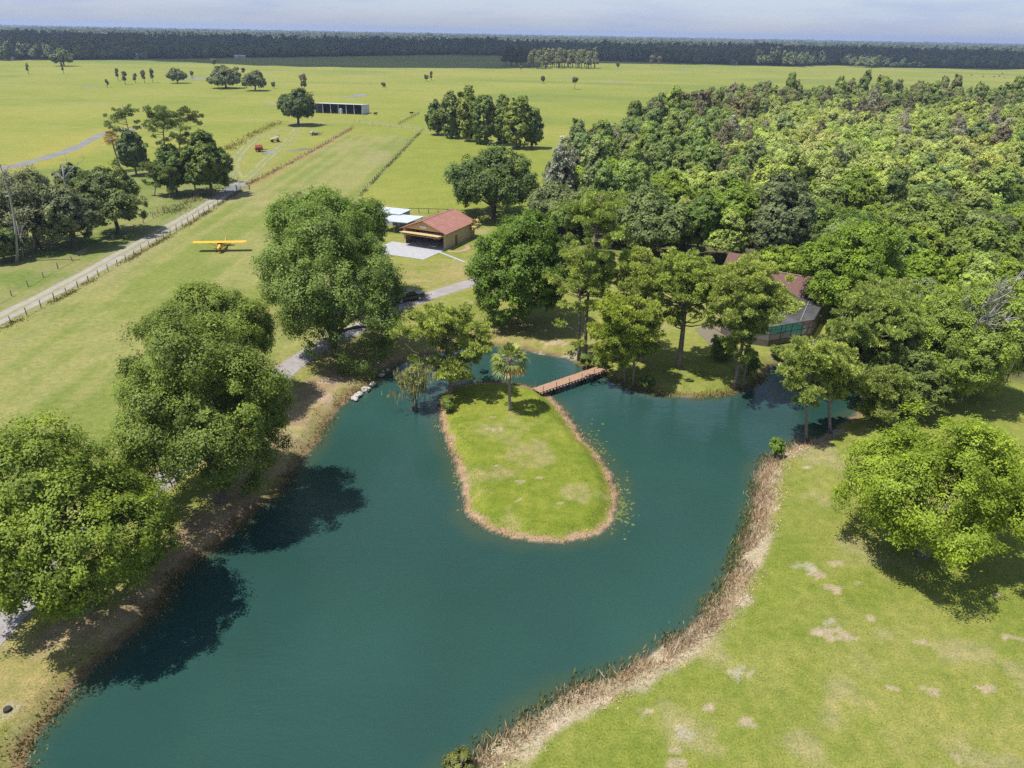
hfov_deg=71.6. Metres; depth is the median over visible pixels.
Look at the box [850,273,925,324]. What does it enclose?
pine tree
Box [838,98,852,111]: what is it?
mossy cypress tree
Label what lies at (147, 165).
pine tree
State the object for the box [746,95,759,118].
cypress tree
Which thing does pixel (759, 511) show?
dry reeds
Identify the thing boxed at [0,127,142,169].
road
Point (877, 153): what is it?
pond cypress tree
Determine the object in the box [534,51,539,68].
cypress tree
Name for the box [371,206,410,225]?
flat roof shed
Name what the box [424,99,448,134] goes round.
broadleaf tree
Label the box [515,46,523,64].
cypress tree
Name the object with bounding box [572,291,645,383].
pine tree
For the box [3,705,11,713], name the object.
tree stump
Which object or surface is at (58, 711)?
bank weeds
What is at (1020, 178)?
cypress tree
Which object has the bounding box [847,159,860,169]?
pond cypress tree
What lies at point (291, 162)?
dry brush
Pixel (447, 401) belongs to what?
shrub
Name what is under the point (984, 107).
mossy cypress tree
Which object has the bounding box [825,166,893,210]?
broadleaf tree
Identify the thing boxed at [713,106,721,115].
cypress tree
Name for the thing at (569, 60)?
cypress tree
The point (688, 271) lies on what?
pine tree
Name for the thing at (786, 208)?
broadleaf tree
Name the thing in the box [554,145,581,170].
mossy cypress tree
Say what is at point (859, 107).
mossy cypress tree
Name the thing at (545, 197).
broadleaf tree
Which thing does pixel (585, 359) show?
shrub
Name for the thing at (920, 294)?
oak tree
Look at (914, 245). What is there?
oak tree
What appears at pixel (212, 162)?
broadleaf tree
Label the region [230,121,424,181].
farm track
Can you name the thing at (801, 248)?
oak tree
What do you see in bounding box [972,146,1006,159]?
pond cypress tree
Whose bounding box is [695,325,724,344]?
paved terrace
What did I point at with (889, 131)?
cypress tree
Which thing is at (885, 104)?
mossy cypress tree
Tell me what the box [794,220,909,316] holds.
broadleaf tree
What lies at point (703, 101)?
cypress tree
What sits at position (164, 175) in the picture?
pine tree
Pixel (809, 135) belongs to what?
pond cypress tree
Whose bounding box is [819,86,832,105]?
mossy cypress tree
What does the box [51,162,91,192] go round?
broadleaf tree
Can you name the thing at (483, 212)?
board fence
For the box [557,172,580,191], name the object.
oak tree
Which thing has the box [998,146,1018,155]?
pond cypress tree
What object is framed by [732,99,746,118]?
cypress tree
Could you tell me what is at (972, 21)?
sky
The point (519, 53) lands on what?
cypress tree
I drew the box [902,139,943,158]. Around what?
pond cypress tree
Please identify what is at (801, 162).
pond cypress tree
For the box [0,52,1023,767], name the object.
ground
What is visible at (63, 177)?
dead tree
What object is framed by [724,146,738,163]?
mossy cypress tree
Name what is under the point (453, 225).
hangar
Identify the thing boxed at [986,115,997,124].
mossy cypress tree
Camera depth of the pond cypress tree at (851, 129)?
231.43 m
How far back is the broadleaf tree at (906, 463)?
57.94 m
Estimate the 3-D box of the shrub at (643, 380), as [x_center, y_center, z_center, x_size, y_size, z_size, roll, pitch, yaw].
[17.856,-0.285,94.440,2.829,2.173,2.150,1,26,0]
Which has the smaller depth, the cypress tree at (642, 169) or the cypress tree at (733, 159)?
the cypress tree at (642, 169)
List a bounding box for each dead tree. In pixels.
[0,164,18,262]
[5,216,26,258]
[55,152,84,237]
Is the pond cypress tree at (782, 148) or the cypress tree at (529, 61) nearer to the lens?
the pond cypress tree at (782, 148)
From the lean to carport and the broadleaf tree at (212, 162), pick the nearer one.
the lean to carport
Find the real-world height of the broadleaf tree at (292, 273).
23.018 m
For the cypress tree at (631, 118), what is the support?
on the ground at (64, 354)
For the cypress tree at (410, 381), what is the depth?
86.92 m
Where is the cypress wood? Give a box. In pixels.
[616,68,1023,203]
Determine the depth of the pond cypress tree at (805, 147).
211.53 m
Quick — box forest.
[0,24,1023,67]
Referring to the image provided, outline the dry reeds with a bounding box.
[458,436,822,767]
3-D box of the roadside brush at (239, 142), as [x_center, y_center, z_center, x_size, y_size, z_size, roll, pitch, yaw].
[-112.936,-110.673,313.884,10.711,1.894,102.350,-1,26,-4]
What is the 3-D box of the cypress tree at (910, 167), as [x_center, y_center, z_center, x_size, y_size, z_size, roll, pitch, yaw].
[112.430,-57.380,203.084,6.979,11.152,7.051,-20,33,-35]
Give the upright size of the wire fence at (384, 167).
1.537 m
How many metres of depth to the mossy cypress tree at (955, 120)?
262.33 m
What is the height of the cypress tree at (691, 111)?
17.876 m
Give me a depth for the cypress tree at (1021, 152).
199.57 m
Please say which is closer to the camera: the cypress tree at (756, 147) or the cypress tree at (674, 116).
the cypress tree at (756, 147)
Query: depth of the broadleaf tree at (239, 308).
81.92 m
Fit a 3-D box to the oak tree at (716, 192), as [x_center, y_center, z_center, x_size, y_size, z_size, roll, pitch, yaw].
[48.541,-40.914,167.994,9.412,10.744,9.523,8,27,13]
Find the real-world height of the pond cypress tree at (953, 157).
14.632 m
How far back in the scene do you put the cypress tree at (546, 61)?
925.29 m
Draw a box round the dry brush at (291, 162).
[245,127,354,184]
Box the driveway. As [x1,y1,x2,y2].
[0,263,564,645]
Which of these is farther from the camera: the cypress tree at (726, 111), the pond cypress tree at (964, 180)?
the cypress tree at (726, 111)
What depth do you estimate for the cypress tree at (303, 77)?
520.28 m
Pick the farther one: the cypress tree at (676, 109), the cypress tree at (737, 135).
the cypress tree at (676, 109)
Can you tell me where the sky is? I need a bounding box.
[0,0,1023,43]
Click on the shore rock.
(364, 389)
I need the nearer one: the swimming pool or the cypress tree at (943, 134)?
the swimming pool
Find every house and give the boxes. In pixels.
[234,55,245,57]
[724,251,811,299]
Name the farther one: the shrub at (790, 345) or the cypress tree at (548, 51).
the cypress tree at (548, 51)
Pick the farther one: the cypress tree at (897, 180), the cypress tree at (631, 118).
the cypress tree at (631, 118)
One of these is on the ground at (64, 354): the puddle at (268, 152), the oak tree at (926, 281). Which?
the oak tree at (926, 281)
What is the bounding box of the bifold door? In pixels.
[399,231,443,238]
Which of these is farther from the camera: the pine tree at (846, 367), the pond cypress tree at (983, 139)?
the pond cypress tree at (983, 139)
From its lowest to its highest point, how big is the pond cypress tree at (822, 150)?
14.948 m
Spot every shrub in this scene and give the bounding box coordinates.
[0,223,21,261]
[439,394,456,411]
[441,744,477,767]
[579,352,592,367]
[591,354,607,366]
[636,374,655,389]
[710,333,739,358]
[742,346,760,375]
[768,437,785,457]
[769,344,785,357]
[786,342,796,348]
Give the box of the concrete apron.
[383,241,445,259]
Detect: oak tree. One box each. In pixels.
[546,197,581,241]
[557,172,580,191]
[576,185,601,232]
[660,235,684,246]
[705,181,714,192]
[711,188,720,197]
[725,189,760,200]
[759,244,805,274]
[778,169,803,190]
[789,246,815,275]
[806,175,819,193]
[807,199,844,235]
[813,232,824,242]
[818,207,883,233]
[841,218,877,229]
[850,207,875,219]
[862,201,893,217]
[876,211,891,222]
[877,216,889,226]
[883,227,928,258]
[888,198,904,210]
[891,222,948,257]
[900,277,947,296]
[907,287,923,302]
[918,284,965,303]
[920,293,949,344]
[937,186,974,206]
[945,253,969,279]
[967,208,996,218]
[988,212,1019,235]
[990,207,1013,216]
[995,201,1023,212]
[1001,205,1023,235]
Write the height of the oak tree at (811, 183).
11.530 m
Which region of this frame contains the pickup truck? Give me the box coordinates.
[392,289,424,303]
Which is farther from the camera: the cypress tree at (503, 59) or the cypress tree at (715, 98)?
the cypress tree at (503, 59)
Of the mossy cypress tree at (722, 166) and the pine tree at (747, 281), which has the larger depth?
the mossy cypress tree at (722, 166)
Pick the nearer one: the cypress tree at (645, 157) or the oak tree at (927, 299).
the oak tree at (927, 299)
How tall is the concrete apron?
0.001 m
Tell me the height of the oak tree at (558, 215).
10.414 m
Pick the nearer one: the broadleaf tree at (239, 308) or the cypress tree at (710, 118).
the broadleaf tree at (239, 308)
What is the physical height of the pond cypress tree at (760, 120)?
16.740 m
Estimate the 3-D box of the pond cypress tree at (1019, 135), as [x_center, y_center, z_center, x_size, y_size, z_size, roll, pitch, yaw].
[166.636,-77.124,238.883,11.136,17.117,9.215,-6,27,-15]
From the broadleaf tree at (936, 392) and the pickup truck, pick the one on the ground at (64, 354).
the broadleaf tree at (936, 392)
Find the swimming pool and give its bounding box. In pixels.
[765,323,805,333]
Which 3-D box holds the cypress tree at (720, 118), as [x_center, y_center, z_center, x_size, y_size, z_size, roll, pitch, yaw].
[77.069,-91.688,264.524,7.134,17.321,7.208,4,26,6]
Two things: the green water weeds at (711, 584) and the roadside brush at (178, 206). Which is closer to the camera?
the green water weeds at (711, 584)
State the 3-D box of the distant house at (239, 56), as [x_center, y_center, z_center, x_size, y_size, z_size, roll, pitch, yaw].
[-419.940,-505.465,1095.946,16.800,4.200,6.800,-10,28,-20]
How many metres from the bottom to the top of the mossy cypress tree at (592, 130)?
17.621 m
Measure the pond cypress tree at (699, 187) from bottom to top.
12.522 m
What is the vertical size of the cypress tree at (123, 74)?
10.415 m
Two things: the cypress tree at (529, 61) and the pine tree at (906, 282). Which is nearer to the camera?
the pine tree at (906, 282)
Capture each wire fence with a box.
[0,184,217,299]
[8,186,240,321]
[246,129,347,183]
[360,128,422,194]
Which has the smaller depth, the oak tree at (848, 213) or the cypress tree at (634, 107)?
the oak tree at (848, 213)
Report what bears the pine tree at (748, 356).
on the ground at (64, 354)
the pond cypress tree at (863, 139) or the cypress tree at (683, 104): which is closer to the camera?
the pond cypress tree at (863, 139)
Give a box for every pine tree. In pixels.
[103,103,141,134]
[136,160,161,195]
[141,105,190,188]
[157,166,181,197]
[167,105,203,151]
[176,144,203,194]
[388,301,495,394]
[543,249,618,360]
[556,187,630,354]
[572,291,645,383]
[600,295,676,386]
[609,245,670,362]
[619,246,730,367]
[693,251,805,390]
[720,303,775,389]
[775,334,841,441]
[807,339,867,433]
[821,337,854,381]
[824,280,928,403]
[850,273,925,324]
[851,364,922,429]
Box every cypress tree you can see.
[121,71,126,83]
[140,70,145,82]
[149,68,153,81]
[298,73,306,89]
[381,356,441,410]
[500,50,507,65]
[506,46,513,66]
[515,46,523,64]
[518,47,522,64]
[520,49,526,61]
[527,53,531,67]
[530,51,534,67]
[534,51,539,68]
[539,55,544,68]
[541,134,578,190]
[544,53,548,68]
[546,48,550,66]
[551,48,554,66]
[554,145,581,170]
[555,47,562,67]
[562,50,566,67]
[564,117,585,151]
[566,53,572,67]
[572,50,575,67]
[572,131,588,156]
[574,53,580,68]
[577,136,609,196]
[579,49,585,68]
[580,159,619,247]
[583,133,606,161]
[584,51,591,68]
[587,127,596,134]
[590,119,620,159]
[593,52,598,63]
[601,135,617,158]
[610,158,639,239]
[611,124,617,146]
[615,118,635,150]
[618,132,637,156]
[624,140,648,173]
[626,100,641,117]
[626,114,636,122]
[631,161,651,190]
[632,121,639,133]
[634,115,644,122]
[635,122,645,143]
[637,120,655,149]
[639,106,647,116]
[639,150,651,174]
[643,98,663,120]
[644,132,660,150]
[646,107,662,127]
[646,141,659,170]
[649,95,663,108]
[649,132,678,175]
[655,123,663,141]
[657,56,661,65]
[657,91,666,107]
[658,190,674,242]
[660,120,680,143]
[663,84,682,116]
[665,111,679,127]
[667,107,678,116]
[669,166,698,178]
[670,151,694,171]
[677,131,693,150]
[677,194,693,249]
[678,109,690,132]
[678,126,685,135]
[680,101,686,109]
[680,144,691,164]
[681,100,691,108]
[681,172,706,192]
[682,91,689,106]
[684,107,695,119]
[685,119,696,131]
[689,126,710,163]
[690,91,698,100]
[690,116,709,135]
[691,138,708,165]
[691,163,718,188]
[692,113,698,119]
[692,126,704,137]
[694,89,710,116]
[696,142,723,172]
[701,107,717,120]
[702,207,749,253]
[705,112,718,131]
[706,126,715,140]
[707,89,721,108]
[711,138,740,156]
[712,119,735,145]
[712,162,750,190]
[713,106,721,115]
[713,145,728,171]
[715,157,728,172]
[715,170,738,191]
[717,114,723,124]
[719,114,730,125]
[720,106,731,116]
[720,114,741,131]
[723,97,730,104]
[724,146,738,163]
[726,155,749,174]
[727,81,737,92]
[730,90,744,104]
[730,94,740,105]
[731,131,743,140]
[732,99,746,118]
[738,116,751,128]
[738,125,753,142]
[738,140,774,151]
[739,123,767,142]
[743,121,755,131]
[743,136,766,169]
[744,89,756,101]
[745,169,754,182]
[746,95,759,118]
[749,154,794,188]
[750,115,768,125]
[753,183,765,195]
[757,147,788,165]
[759,98,770,113]
[761,120,772,131]
[763,132,800,152]
[764,143,791,152]
[765,126,784,135]
[775,87,789,105]
[775,114,795,131]
[776,96,783,105]
[777,126,810,144]
[778,146,821,181]
[791,94,803,103]
[791,139,809,147]
[794,120,807,129]
[798,129,828,144]
[799,138,821,155]
[800,139,833,150]
[801,122,825,130]
[810,179,845,207]
[811,118,826,134]
[811,143,833,157]
[813,130,842,148]
[813,162,850,185]
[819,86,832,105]
[819,154,840,173]
[821,221,846,241]
[822,125,858,135]
[826,121,840,130]
[827,121,861,134]
[828,142,859,153]
[830,143,847,164]
[832,142,858,162]
[836,127,872,148]
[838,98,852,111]
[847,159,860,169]
[852,95,869,112]
[855,148,869,160]
[855,154,868,162]
[859,148,879,156]
[860,151,898,174]
[863,99,879,116]
[865,125,883,135]
[865,139,893,153]
[867,86,883,109]
[871,132,879,140]
[874,123,892,131]
[874,171,911,192]
[877,167,909,208]
[878,135,917,149]
[878,151,915,171]
[879,97,891,113]
[880,127,898,138]
[887,131,903,139]
[893,133,922,150]
[893,147,910,159]
[895,109,911,124]
[898,118,911,133]
[899,96,911,105]
[902,97,916,111]
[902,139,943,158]
[903,163,915,175]
[906,171,951,188]
[908,150,939,161]
[908,182,940,196]
[909,156,949,176]
[918,151,937,171]
[922,138,951,151]
[924,128,939,139]
[930,178,948,192]
[932,128,953,140]
[934,157,945,164]
[940,163,960,179]
[942,148,971,166]
[943,139,977,158]
[943,167,994,191]
[949,117,967,143]
[950,112,962,129]
[950,132,991,148]
[952,189,993,213]
[954,259,1002,300]
[959,247,999,288]
[962,150,1006,172]
[963,210,988,227]
[965,160,983,173]
[966,119,990,142]
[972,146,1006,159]
[978,145,994,150]
[979,103,990,112]
[979,165,1019,211]
[983,107,1000,124]
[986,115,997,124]
[990,122,1013,145]
[990,142,1020,153]
[994,117,1016,133]
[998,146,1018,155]
[1002,114,1013,121]
[1002,119,1023,140]
[1004,154,1018,166]
[1005,137,1021,145]
[1006,161,1023,183]
[1007,149,1021,163]
[1010,169,1023,184]
[1012,128,1023,141]
[1017,145,1023,169]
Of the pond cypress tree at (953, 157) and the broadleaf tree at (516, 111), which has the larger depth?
the broadleaf tree at (516, 111)
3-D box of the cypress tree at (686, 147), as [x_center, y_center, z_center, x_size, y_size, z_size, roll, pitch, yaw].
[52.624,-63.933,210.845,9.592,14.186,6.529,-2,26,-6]
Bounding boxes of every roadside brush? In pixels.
[150,175,239,216]
[222,120,287,150]
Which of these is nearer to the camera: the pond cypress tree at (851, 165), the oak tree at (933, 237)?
the oak tree at (933, 237)
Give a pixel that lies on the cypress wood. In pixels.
(941, 104)
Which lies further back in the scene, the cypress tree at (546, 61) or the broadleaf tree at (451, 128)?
the cypress tree at (546, 61)
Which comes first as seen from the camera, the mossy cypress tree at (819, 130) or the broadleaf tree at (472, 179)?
the broadleaf tree at (472, 179)
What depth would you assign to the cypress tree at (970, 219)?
139.44 m
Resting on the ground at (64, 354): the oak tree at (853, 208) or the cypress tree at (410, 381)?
the oak tree at (853, 208)
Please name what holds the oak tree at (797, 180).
on the ground at (64, 354)
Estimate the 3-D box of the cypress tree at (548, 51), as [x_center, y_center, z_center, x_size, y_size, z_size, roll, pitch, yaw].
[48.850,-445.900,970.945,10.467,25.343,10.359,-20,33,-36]
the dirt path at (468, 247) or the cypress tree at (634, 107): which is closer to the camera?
the dirt path at (468, 247)
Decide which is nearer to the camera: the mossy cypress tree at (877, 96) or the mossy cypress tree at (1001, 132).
the mossy cypress tree at (1001, 132)
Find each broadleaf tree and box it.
[0,163,77,248]
[0,405,182,628]
[34,182,103,248]
[47,48,74,65]
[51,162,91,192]
[73,158,148,233]
[98,302,298,503]
[115,128,149,175]
[128,278,278,388]
[151,143,185,194]
[165,67,187,82]
[180,128,233,195]
[206,64,241,87]
[240,69,266,90]
[249,197,420,384]
[261,183,389,290]
[275,87,316,124]
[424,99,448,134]
[438,90,461,137]
[441,143,540,218]
[455,84,476,140]
[463,206,570,328]
[470,94,496,144]
[488,94,509,144]
[501,95,532,148]
[521,106,543,147]
[526,178,580,230]
[574,154,635,184]
[613,180,693,260]
[650,169,699,203]
[684,190,723,254]
[714,178,758,252]
[747,171,818,256]
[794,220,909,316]
[816,317,863,356]
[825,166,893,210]
[826,397,1023,576]
[849,321,935,405]
[886,249,958,287]
[887,187,968,238]
[896,360,952,417]
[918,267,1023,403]
[941,218,1023,274]
[990,257,1023,331]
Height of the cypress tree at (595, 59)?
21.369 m
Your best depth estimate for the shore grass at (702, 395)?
95.30 m
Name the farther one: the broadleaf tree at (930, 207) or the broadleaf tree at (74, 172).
the broadleaf tree at (74, 172)
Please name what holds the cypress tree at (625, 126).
on the ground at (64, 354)
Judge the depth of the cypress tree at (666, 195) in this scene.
155.15 m
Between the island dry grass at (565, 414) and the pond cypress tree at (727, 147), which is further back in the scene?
the pond cypress tree at (727, 147)
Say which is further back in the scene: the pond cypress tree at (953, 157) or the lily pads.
the pond cypress tree at (953, 157)
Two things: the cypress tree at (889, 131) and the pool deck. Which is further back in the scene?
the cypress tree at (889, 131)
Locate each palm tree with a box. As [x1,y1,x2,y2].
[102,131,120,167]
[470,219,480,237]
[489,342,530,410]
[572,77,578,89]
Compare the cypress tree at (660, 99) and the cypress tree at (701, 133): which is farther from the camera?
the cypress tree at (660, 99)
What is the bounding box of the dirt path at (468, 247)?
[448,245,470,251]
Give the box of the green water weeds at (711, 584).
[445,435,808,767]
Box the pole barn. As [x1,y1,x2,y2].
[315,103,369,114]
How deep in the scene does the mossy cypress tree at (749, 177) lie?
183.23 m
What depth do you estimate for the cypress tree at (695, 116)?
263.34 m
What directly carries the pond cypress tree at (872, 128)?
on the ground at (64, 354)
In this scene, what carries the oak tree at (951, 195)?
on the ground at (64, 354)
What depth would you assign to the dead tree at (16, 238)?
136.30 m
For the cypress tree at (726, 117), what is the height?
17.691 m
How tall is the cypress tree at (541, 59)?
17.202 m
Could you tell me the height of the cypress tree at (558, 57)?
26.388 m
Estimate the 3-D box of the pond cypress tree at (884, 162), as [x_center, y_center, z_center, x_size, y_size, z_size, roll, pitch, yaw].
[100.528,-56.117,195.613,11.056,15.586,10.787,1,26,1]
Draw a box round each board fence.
[409,208,492,216]
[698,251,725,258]
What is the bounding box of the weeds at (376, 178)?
[358,133,420,196]
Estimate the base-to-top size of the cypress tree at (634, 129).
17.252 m
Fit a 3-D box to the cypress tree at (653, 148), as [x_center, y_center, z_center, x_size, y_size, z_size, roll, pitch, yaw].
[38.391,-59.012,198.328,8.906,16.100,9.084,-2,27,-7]
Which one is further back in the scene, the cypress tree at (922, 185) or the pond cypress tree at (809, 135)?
the pond cypress tree at (809, 135)
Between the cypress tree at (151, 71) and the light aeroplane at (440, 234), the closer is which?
the light aeroplane at (440, 234)
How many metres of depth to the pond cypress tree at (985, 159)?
186.05 m
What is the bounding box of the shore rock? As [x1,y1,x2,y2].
[361,386,369,392]
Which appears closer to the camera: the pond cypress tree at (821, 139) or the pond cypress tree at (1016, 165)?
the pond cypress tree at (1016, 165)
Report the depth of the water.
59.88 m
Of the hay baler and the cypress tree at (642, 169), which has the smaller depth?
the cypress tree at (642, 169)
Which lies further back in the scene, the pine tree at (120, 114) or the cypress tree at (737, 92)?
the cypress tree at (737, 92)
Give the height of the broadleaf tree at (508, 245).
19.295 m
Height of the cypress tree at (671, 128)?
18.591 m
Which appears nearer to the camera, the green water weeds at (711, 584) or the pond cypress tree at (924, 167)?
the green water weeds at (711, 584)
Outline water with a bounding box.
[31,347,861,767]
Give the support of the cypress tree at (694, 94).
on the ground at (64, 354)
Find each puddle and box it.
[187,77,205,78]
[262,151,276,154]
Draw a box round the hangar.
[399,208,472,248]
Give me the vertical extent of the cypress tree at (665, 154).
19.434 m
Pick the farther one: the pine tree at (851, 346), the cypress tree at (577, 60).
the cypress tree at (577, 60)
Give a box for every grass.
[433,380,624,543]
[574,360,767,399]
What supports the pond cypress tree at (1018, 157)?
on the ground at (64, 354)
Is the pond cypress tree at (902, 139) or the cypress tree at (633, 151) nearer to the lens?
the cypress tree at (633, 151)
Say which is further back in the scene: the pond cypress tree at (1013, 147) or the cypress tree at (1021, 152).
the pond cypress tree at (1013, 147)
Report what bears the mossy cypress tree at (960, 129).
on the ground at (64, 354)
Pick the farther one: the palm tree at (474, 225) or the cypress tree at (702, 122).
the cypress tree at (702, 122)
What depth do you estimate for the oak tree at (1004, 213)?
155.28 m
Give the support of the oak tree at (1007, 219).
on the ground at (64, 354)
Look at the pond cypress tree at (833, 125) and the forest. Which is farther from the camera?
the forest
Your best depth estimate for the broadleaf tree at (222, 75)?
537.11 m
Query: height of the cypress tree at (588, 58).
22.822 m
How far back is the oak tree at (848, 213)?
142.66 m
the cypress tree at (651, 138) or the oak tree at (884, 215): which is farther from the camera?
the cypress tree at (651, 138)
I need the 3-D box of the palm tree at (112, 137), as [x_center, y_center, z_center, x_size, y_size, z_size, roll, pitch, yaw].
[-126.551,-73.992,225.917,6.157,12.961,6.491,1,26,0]
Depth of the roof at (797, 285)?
122.50 m
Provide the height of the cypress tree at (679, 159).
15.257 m
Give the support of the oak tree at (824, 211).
on the ground at (64, 354)
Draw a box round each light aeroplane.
[192,237,246,251]
[420,230,442,241]
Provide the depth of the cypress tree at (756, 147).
193.28 m
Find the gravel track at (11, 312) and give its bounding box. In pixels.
[0,182,245,323]
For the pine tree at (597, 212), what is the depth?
94.41 m
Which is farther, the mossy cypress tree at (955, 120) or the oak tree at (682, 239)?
the mossy cypress tree at (955, 120)
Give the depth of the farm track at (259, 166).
259.15 m
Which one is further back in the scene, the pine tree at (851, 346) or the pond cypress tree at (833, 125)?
the pond cypress tree at (833, 125)
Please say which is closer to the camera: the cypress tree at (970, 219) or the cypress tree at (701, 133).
the cypress tree at (970, 219)
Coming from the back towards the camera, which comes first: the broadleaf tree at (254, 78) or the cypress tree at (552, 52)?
the cypress tree at (552, 52)
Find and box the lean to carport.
[385,214,423,232]
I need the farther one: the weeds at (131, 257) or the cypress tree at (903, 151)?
the cypress tree at (903, 151)
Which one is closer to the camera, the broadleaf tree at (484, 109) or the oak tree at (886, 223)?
the oak tree at (886, 223)
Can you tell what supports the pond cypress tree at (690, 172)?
on the ground at (64, 354)
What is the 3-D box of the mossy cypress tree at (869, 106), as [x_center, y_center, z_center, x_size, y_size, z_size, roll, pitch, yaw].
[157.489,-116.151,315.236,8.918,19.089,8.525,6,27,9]
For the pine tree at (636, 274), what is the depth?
94.24 m
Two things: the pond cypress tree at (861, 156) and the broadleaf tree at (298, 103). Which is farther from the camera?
the broadleaf tree at (298, 103)
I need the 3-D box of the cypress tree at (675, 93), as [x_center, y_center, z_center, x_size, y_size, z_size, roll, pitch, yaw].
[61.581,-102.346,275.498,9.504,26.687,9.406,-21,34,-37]
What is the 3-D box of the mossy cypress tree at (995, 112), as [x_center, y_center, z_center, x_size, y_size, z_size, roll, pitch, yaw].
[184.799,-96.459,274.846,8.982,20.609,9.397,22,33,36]
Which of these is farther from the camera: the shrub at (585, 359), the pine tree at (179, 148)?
the pine tree at (179, 148)
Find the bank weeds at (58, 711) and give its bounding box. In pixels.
[0,370,388,767]
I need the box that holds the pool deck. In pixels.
[724,321,815,340]
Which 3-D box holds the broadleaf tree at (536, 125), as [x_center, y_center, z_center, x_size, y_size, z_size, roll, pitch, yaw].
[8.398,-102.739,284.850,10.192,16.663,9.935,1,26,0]
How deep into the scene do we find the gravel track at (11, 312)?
140.67 m
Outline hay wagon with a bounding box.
[270,134,279,142]
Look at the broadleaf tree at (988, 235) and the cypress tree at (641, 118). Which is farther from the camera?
the cypress tree at (641, 118)
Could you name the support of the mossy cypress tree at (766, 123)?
on the ground at (64, 354)
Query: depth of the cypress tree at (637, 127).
222.43 m
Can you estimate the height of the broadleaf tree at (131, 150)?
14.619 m
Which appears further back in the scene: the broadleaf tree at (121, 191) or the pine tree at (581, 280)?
the broadleaf tree at (121, 191)
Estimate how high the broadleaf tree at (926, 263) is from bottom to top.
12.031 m
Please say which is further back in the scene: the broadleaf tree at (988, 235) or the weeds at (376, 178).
the weeds at (376, 178)
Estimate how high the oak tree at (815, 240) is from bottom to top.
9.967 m
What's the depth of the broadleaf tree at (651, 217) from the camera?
138.43 m
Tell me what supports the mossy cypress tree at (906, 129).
on the ground at (64, 354)
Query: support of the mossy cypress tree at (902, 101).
on the ground at (64, 354)
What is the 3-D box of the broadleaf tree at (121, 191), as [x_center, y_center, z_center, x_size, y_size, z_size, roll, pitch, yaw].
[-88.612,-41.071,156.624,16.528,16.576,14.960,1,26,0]
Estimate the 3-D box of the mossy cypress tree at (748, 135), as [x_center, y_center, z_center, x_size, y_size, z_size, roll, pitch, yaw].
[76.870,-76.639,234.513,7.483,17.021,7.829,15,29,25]
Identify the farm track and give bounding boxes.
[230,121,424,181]
[239,125,302,179]
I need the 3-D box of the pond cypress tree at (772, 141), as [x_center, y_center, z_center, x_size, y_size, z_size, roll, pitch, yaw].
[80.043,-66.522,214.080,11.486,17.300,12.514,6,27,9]
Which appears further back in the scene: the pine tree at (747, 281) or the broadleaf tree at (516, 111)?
the broadleaf tree at (516, 111)
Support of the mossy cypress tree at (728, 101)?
on the ground at (64, 354)
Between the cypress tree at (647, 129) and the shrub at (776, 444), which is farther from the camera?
the cypress tree at (647, 129)
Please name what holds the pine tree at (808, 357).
on the ground at (64, 354)
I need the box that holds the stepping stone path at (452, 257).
[439,252,465,261]
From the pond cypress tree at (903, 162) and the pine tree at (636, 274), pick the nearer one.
the pine tree at (636, 274)
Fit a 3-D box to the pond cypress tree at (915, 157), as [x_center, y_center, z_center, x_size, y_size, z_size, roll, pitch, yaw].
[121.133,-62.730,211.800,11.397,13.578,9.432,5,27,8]
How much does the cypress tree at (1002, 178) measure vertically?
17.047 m
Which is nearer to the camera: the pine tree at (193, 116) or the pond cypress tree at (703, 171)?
the pond cypress tree at (703, 171)
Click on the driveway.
(296, 362)
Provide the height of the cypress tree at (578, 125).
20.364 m
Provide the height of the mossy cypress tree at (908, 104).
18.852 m
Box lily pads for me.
[453,419,639,539]
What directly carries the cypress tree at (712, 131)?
on the ground at (64, 354)
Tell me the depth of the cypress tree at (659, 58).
1082.62 m
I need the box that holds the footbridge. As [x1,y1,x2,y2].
[533,365,606,395]
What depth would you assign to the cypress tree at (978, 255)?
107.41 m
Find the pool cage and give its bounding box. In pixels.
[720,295,822,346]
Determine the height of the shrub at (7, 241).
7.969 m
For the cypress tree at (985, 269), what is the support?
on the ground at (64, 354)
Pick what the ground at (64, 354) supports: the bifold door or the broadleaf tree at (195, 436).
the broadleaf tree at (195, 436)
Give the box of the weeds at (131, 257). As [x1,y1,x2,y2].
[0,189,242,331]
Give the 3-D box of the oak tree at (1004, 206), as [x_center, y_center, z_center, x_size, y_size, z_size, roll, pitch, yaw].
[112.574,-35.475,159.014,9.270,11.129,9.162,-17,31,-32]
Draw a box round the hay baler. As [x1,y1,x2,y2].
[254,144,266,151]
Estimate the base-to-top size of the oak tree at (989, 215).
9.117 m
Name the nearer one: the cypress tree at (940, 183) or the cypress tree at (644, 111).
the cypress tree at (940, 183)
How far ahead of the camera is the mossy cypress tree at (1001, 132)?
230.85 m
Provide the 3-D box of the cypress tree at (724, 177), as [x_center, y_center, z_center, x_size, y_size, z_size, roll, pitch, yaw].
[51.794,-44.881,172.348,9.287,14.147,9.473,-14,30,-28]
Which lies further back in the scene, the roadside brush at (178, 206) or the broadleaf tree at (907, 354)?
the roadside brush at (178, 206)
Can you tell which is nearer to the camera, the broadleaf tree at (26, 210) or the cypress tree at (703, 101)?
the broadleaf tree at (26, 210)
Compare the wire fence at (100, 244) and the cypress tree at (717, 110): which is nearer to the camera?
the wire fence at (100, 244)
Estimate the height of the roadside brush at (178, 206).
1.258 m
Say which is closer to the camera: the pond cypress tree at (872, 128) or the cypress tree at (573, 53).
the pond cypress tree at (872, 128)
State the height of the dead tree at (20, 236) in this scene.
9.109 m
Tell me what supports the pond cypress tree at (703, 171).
on the ground at (64, 354)

